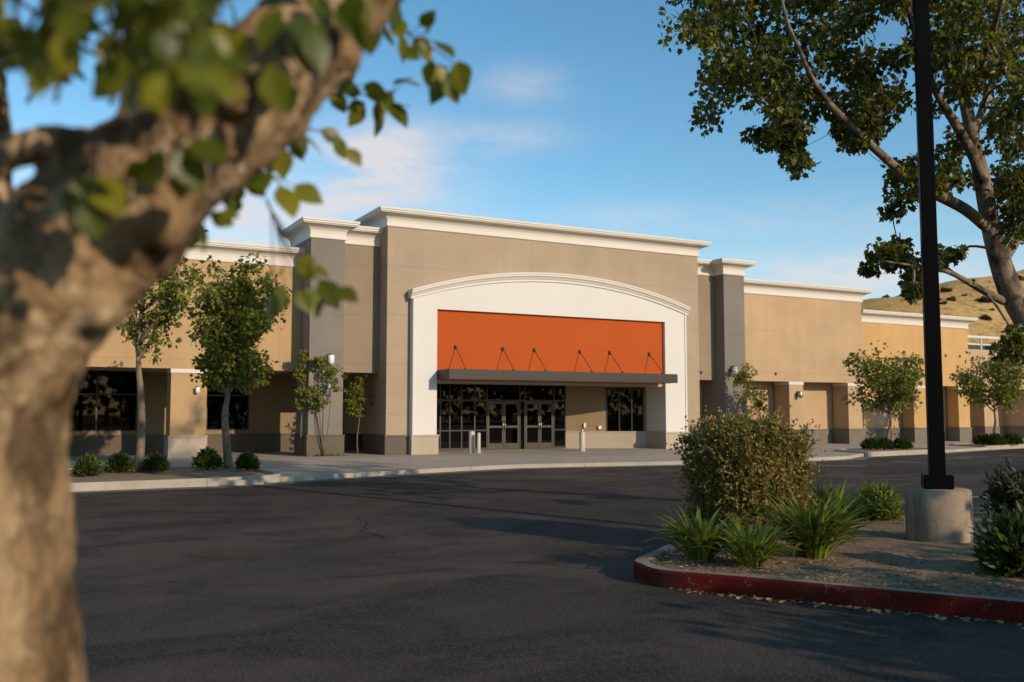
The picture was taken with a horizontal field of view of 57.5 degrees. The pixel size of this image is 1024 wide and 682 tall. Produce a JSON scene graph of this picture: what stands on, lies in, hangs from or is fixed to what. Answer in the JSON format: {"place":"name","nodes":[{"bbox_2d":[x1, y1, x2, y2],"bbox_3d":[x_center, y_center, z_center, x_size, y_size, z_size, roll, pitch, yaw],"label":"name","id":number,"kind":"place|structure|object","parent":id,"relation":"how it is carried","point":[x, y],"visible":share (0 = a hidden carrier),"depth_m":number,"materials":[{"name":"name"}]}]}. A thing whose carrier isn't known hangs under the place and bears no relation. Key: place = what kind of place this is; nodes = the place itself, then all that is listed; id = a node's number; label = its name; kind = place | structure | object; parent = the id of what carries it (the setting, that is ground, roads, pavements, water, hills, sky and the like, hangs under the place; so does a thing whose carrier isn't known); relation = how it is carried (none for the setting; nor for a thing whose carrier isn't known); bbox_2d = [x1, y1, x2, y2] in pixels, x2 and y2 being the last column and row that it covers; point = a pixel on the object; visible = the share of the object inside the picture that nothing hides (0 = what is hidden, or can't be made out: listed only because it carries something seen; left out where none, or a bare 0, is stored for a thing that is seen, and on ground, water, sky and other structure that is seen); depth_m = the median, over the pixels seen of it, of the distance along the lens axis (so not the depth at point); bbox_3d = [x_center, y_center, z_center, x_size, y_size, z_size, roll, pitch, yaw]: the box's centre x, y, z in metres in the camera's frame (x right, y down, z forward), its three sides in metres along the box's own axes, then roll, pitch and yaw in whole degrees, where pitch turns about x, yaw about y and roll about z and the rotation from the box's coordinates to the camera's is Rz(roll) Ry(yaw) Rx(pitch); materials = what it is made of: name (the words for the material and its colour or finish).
{"place":"outdoors","nodes":[
{"label":"outdoors","id":0,"kind":"place"},
{"bbox_2d":[3,0,1023,299],"label":"sky","id":1,"kind":"structure","parent":0,"point":[573,113],"materials":[{"name":"blue"}]},
{"bbox_2d":[67,438,1023,476],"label":"pavement","id":2,"kind":"structure","parent":0,"point":[286,463],"depth_m":32.55,"materials":[{"name":"concrete"}]},
{"bbox_2d":[69,467,271,482],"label":"planter soil","id":3,"kind":"structure","parent":2,"relation":"on","point":[180,472],"depth_m":22.97,"materials":[{"name":"brown soil"}]},
{"bbox_2d":[70,452,105,475],"bbox_3d":[-10.165,2.961,22.319,0.847,0.640,0.795,2,-5,-28],"label":"shrub","id":4,"kind":"object","parent":3,"relation":"on","point":[88,465],"visible":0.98,"depth_m":22.18,"materials":[{"name":"green plant"}]},
{"bbox_2d":[104,450,135,472],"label":"shrub","id":5,"kind":"object","parent":3,"relation":"on","point":[119,462],"visible":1,"depth_m":23.40,"materials":[{"name":"green plant"}]},
{"bbox_2d":[142,451,170,471],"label":"shrub","id":6,"kind":"object","parent":3,"relation":"on","point":[156,462],"visible":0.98,"depth_m":23.93,"materials":[{"name":"green plant"}]},
{"bbox_2d":[115,230,207,471],"bbox_3d":[-9.906,-0.381,24.651,3.276,7.668,3.242,2,-5,-28],"label":"plaza tree","id":7,"kind":"object","parent":3,"relation":"on","point":[167,307],"visible":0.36,"depth_m":24.30,"materials":[{"name":"green plant"}]},
{"bbox_2d":[191,446,223,469],"bbox_3d":[-8.238,3.162,25.229,0.915,0.691,0.859,-4,-6,40],"label":"shrub","id":8,"kind":"object","parent":3,"relation":"on","point":[207,458],"visible":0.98,"depth_m":25.04,"materials":[{"name":"green plant"}]},
{"bbox_2d":[180,251,292,468],"bbox_3d":[-7.708,0.605,26.402,3.337,5.989,3.121,0,-4,-6],"label":"plaza tree","id":9,"kind":"object","parent":3,"relation":"on","point":[236,335],"visible":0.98,"depth_m":25.91,"materials":[{"name":"green plant"}]},
{"bbox_2d":[234,450,260,470],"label":"shrub","id":10,"kind":"object","parent":3,"relation":"on","point":[247,460],"visible":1,"depth_m":24.78,"materials":[{"name":"green plant"}]},
{"bbox_2d":[292,349,312,455],"bbox_3d":[-7.729,2.279,34.351,0.816,3.946,0.854,2,-5,-28],"label":"climbing sapling","id":11,"kind":"object","parent":2,"relation":"on","point":[299,373],"visible":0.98,"depth_m":34.27,"materials":[{"name":"green plant"}]},
{"bbox_2d":[299,355,349,455],"bbox_3d":[-6.919,2.368,34.136,1.890,3.739,0.930,0,-4,2],"label":"climbing sapling","id":12,"kind":"object","parent":2,"relation":"on","point":[318,362],"visible":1,"depth_m":34.11,"materials":[{"name":"green plant"}]},
{"bbox_2d":[301,453,352,456],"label":"grass","id":13,"kind":"structure","parent":2,"relation":"on","point":[331,454],"depth_m":34.27,"materials":[{"name":"green plant"}]},
{"bbox_2d":[343,373,375,453],"bbox_3d":[-5.979,2.815,36.308,1.392,3.136,1.172,0,-4,5],"label":"slim tree","id":14,"kind":"object","parent":2,"relation":"on","point":[357,411],"visible":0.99,"depth_m":36.30,"materials":[{"name":"green plant"}]},
{"bbox_2d":[468,431,475,452],"bbox_3d":[-1.611,4.037,37.320,0.310,0.890,0.310,2,-5,-28],"label":"bollard","id":15,"kind":"object","parent":2,"relation":"on","point":[471,441],"visible":0.88,"depth_m":37.22,"materials":[{"name":"metal"}]},
{"bbox_2d":[476,432,480,452],"bbox_3d":[-1.321,4.043,37.007,0.210,0.830,0.210,2,-5,-28],"label":"bollard","id":16,"kind":"object","parent":2,"relation":"on","point":[478,442],"visible":0.91,"depth_m":36.95,"materials":[{"name":"metal"}]},
{"bbox_2d":[67,206,977,457],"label":"retail building","id":17,"kind":"structure","parent":2,"relation":"on","point":[448,331],"depth_m":38.80,"materials":[{"name":"paint"}]},
{"bbox_2d":[70,371,137,431],"bbox_3d":[-15.778,2.285,35.461,2.900,2.299,0.120,2,-5,-28],"label":"window","id":18,"kind":"structure","parent":17,"relation":"in","point":[103,400],"depth_m":35.60,"materials":[{"name":"glass"}]},
{"bbox_2d":[206,373,248,430],"bbox_3d":[-11.496,2.460,37.731,1.700,2.299,0.120,2,-5,-28],"label":"window","id":19,"kind":"structure","parent":17,"relation":"in","point":[238,411],"depth_m":37.74,"materials":[{"name":"glass"}]},
{"bbox_2d":[488,402,503,449],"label":"door","id":20,"kind":"structure","parent":17,"relation":"in","point":[495,409],"depth_m":40.45,"materials":[{"name":"glass"}]},
{"bbox_2d":[504,402,518,448],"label":"door","id":21,"kind":"structure","parent":17,"relation":"in","point":[511,409],"depth_m":40.81,"materials":[{"name":"glass"}]},
{"bbox_2d":[525,402,539,448],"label":"door","id":22,"kind":"structure","parent":17,"relation":"in","point":[532,409],"depth_m":41.30,"materials":[{"name":"glass"}]},
{"bbox_2d":[540,402,552,448],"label":"door","id":23,"kind":"structure","parent":17,"relation":"in","point":[546,408],"depth_m":41.64,"materials":[{"name":"glass"}]},
{"bbox_2d":[606,388,643,430],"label":"window","id":24,"kind":"structure","parent":17,"relation":"in","point":[624,406],"depth_m":42.45,"materials":[{"name":"black glass"}]},
{"bbox_2d":[579,429,585,450],"bbox_3d":[2.933,4.139,38.957,0.300,0.940,0.300,2,-5,-28],"label":"bollard","id":25,"kind":"object","parent":2,"relation":"on","point":[581,440],"visible":0.91,"depth_m":38.86,"materials":[{"name":"metal"}]},
{"bbox_2d":[730,361,769,417],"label":"climbing sapling","id":26,"kind":"object","parent":2,"relation":"on","point":[739,376],"visible":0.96,"depth_m":42.58,"materials":[{"name":"green plant"}]},
{"bbox_2d":[850,448,921,451],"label":"planter soil","id":27,"kind":"structure","parent":2,"relation":"on","point":[873,450],"depth_m":38.73,"materials":[{"name":"brown soil"}]},
{"bbox_2d":[859,436,881,448],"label":"shrub","id":28,"kind":"object","parent":27,"relation":"on","point":[871,442],"visible":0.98,"depth_m":38.76,"materials":[{"name":"green plant"}]},
{"bbox_2d":[841,341,924,438],"bbox_3d":[16.021,2.373,40.260,4.889,4.611,3.487,12,-13,-70],"label":"plaza tree","id":29,"kind":"object","parent":27,"relation":"on","point":[898,390],"visible":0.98,"depth_m":39.56,"materials":[{"name":"green plant"}]},
{"bbox_2d":[875,436,895,449],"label":"shrub","id":30,"kind":"object","parent":27,"relation":"on","point":[886,443],"visible":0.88,"depth_m":38.73,"materials":[{"name":"green plant"}]},
{"bbox_2d":[893,436,913,448],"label":"shrub","id":31,"kind":"object","parent":27,"relation":"on","point":[901,442],"visible":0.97,"depth_m":38.74,"materials":[{"name":"green plant"}]},
{"bbox_2d":[960,443,1023,445],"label":"planter soil","id":32,"kind":"structure","parent":2,"relation":"on","point":[983,445],"depth_m":45.21,"materials":[{"name":"brown soil"}]},
{"bbox_2d":[970,431,988,444],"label":"shrub","id":33,"kind":"object","parent":32,"relation":"on","point":[979,438],"visible":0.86,"depth_m":44.50,"materials":[{"name":"green plant"}]},
{"bbox_2d":[949,342,1023,433],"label":"plaza tree","id":34,"kind":"object","parent":32,"relation":"on","point":[1010,385],"visible":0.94,"depth_m":45.73,"materials":[{"name":"green plant"}]},
{"bbox_2d":[984,432,1007,444],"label":"shrub","id":35,"kind":"object","parent":32,"relation":"on","point":[995,438],"visible":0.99,"depth_m":43.95,"materials":[{"name":"green plant"}]},
{"bbox_2d":[1003,432,1023,444],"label":"shrub","id":36,"kind":"object","parent":32,"relation":"on","point":[1012,438],"visible":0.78,"depth_m":44.38,"materials":[{"name":"green plant"}]},
{"bbox_2d":[72,449,1023,681],"bbox_3d":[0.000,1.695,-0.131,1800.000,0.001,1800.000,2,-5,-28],"label":"asphalt","id":37,"kind":"structure","parent":0,"point":[521,575],"depth_m":8.62,"materials":[{"name":"black asphalt"}]},
{"bbox_2d":[71,465,280,491],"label":"planter kerb","id":38,"kind":"structure","parent":37,"relation":"on","point":[116,485],"depth_m":21.01,"materials":[{"name":"concrete"}]},
{"bbox_2d":[0,0,471,681],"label":"tree","id":39,"kind":"object","parent":37,"relation":"on","point":[102,230],"visible":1,"depth_m":1.66,"materials":[{"name":"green plant"}]},
{"bbox_2d":[72,448,1023,492],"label":"gutter","id":40,"kind":"object","parent":37,"relation":"on","point":[862,457],"visible":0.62,"depth_m":25.39,"materials":[{"name":"concrete"}]},
{"bbox_2d":[167,447,988,487],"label":"kerb","id":41,"kind":"structure","parent":37,"relation":"on","point":[314,477],"depth_m":26.85,"materials":[{"name":"concrete"}]},
{"bbox_2d":[633,506,1023,623],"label":"island kerb","id":42,"kind":"structure","parent":37,"relation":"on","point":[648,572],"depth_m":8.35,"materials":[{"name":"concrete"}]},
{"bbox_2d":[646,510,1023,598],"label":"island soil","id":43,"kind":"structure","parent":42,"relation":"in","point":[895,544],"depth_m":9.55,"materials":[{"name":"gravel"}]},
{"bbox_2d":[642,505,751,562],"bbox_3d":[1.972,2.031,9.857,1.246,0.586,1.209,2,-5,-28],"label":"strap leaf plant","id":44,"kind":"object","parent":43,"relation":"on","point":[688,536],"visible":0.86,"depth_m":9.74,"materials":[{"name":"green plant"}]},
{"bbox_2d":[665,402,831,538],"bbox_3d":[2.904,1.625,11.633,1.817,1.711,1.827,2,-5,-28],"label":"flowering bush","id":45,"kind":"object","parent":43,"relation":"on","point":[774,445],"visible":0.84,"depth_m":11.22,"materials":[{"name":"green plant"}]},
{"bbox_2d":[692,515,804,568],"bbox_3d":[2.456,2.021,9.450,0.971,0.544,1.089,-4,-6,43],"label":"strap leaf plant","id":46,"kind":"object","parent":43,"relation":"on","point":[756,550],"visible":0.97,"depth_m":9.31,"materials":[{"name":"green plant"}]},
{"bbox_2d":[742,483,888,559],"bbox_3d":[3.155,1.915,9.932,1.607,0.829,1.362,1,-4,-7],"label":"strap leaf plant","id":47,"kind":"object","parent":43,"relation":"on","point":[819,532],"visible":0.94,"depth_m":9.78,"materials":[{"name":"green plant"}]},
{"bbox_2d":[657,0,1023,364],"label":"parking tree","id":48,"kind":"object","parent":43,"relation":"on","point":[783,132],"visible":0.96,"depth_m":12.72,"materials":[{"name":"green plant"}]},
{"bbox_2d":[671,527,1023,628],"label":"fallen leaves","id":49,"kind":"object","parent":43,"relation":"on","point":[888,610],"visible":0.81,"depth_m":8.13,"materials":[{"name":"brown plant"}]},
{"bbox_2d":[805,478,889,520],"bbox_3d":[4.028,2.103,11.997,1.242,0.771,1.432,2,-5,-28],"label":"strap leaf plant","id":50,"kind":"object","parent":43,"relation":"on","point":[826,493],"visible":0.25,"depth_m":11.86,"materials":[{"name":"green plant"}]},
{"bbox_2d":[851,477,904,520],"bbox_3d":[5.291,2.320,13.535,0.888,0.674,0.858,2,-5,-28],"label":"rounded shrub","id":51,"kind":"object","parent":43,"relation":"on","point":[889,497],"visible":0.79,"depth_m":13.38,"materials":[{"name":"green plant"}]},
{"bbox_2d":[904,0,972,542],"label":"light pole","id":52,"kind":"object","parent":43,"relation":"on","point":[938,506],"visible":0.86,"depth_m":11.29,"materials":[{"name":"metal"}]},
{"bbox_2d":[964,500,1023,578],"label":"rounded shrub","id":53,"kind":"object","parent":43,"relation":"on","point":[1000,552],"visible":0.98,"depth_m":8.82,"materials":[{"name":"green plant"}]},
{"bbox_2d":[978,457,1023,516],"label":"twiggy shrub","id":54,"kind":"object","parent":43,"relation":"on","point":[1007,492],"visible":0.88,"depth_m":13.75,"materials":[{"name":"green plant"}]},
{"bbox_2d":[835,448,927,456],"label":"planter kerb","id":55,"kind":"structure","parent":37,"relation":"on","point":[894,453],"depth_m":37.49,"materials":[{"name":"concrete"}]},
{"bbox_2d":[949,443,1023,449],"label":"planter kerb","id":56,"kind":"structure","parent":37,"relation":"on","point":[994,447],"depth_m":44.14,"materials":[{"name":"concrete"}]},
{"bbox_2d":[861,270,1023,343],"bbox_3d":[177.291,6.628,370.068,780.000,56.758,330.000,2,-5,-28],"label":"hill","id":57,"kind":"structure","parent":0,"point":[968,305],"depth_m":226.80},
{"bbox_2d":[940,287,952,291],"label":"hillside bush","id":58,"kind":"object","parent":57,"relation":"on","point":[944,289],"visible":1,"depth_m":243.50,"materials":[{"name":"green plant"}]},
{"bbox_2d":[946,296,955,300],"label":"hillside bush","id":59,"kind":"object","parent":57,"relation":"on","point":[951,298],"visible":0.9,"depth_m":235.85,"materials":[{"name":"green plant"}]},
{"bbox_2d":[976,296,991,302],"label":"hillside bush","id":60,"kind":"object","parent":57,"relation":"on","point":[983,299],"visible":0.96,"depth_m":233.26,"materials":[{"name":"green plant"}]},
{"bbox_2d":[978,314,992,320],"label":"hillside bush","id":61,"kind":"object","parent":57,"relation":"on","point":[986,317],"visible":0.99,"depth_m":215.93,"materials":[{"name":"green plant"}]},
{"bbox_2d":[967,335,1023,437],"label":"shop building","id":62,"kind":"structure","parent":0,"point":[981,420],"depth_m":56.91,"materials":[{"name":"paint"}]}
]}

